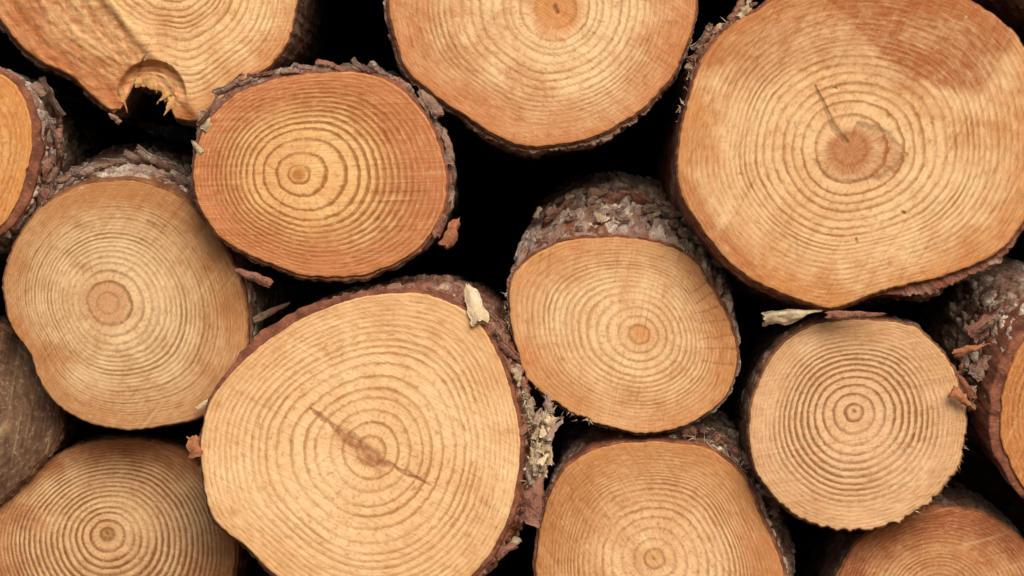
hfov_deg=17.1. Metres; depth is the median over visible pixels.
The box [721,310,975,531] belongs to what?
cut log
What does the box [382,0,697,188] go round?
cut log
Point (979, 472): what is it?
cut log
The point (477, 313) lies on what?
wood chip
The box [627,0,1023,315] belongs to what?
cut log
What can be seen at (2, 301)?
cut log
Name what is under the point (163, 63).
cut log
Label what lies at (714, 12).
cut log
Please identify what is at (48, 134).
cut log
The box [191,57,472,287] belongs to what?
cut log
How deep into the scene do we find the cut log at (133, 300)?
5.06 m
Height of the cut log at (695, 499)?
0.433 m
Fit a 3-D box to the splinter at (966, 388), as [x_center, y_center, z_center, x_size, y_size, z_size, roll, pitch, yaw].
[0.667,0.135,5.062,0.052,0.070,0.013,0,0,0]
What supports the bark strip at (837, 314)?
on the cut log at (850, 424)
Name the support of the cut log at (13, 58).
on the cut log at (48, 134)
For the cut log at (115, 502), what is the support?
on the cut log
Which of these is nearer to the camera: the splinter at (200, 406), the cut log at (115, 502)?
the splinter at (200, 406)
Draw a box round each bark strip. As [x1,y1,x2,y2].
[108,113,121,124]
[761,309,822,325]
[824,310,886,318]
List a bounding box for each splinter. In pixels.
[196,399,207,409]
[252,302,289,322]
[950,362,977,400]
[952,343,989,356]
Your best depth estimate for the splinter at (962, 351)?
5.05 m
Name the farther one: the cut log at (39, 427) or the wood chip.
the cut log at (39, 427)
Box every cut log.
[0,0,360,131]
[0,30,123,118]
[0,67,169,261]
[0,262,6,315]
[0,315,111,505]
[0,418,266,575]
[2,138,358,430]
[186,273,563,575]
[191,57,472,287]
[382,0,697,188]
[485,531,533,575]
[501,170,740,435]
[532,403,795,575]
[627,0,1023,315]
[688,0,764,54]
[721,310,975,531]
[784,479,1023,575]
[845,255,1023,498]
[951,436,1023,536]
[971,0,1023,44]
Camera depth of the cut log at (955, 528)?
5.13 m
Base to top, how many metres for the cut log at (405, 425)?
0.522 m
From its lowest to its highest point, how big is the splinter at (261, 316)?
0.032 m
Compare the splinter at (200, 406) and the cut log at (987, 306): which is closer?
the splinter at (200, 406)
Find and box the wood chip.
[464,283,489,326]
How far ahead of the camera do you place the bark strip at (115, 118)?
5.03 m
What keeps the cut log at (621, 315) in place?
on the cut log at (695, 499)
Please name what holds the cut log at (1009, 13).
on the cut log
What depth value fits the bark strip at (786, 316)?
5.01 m

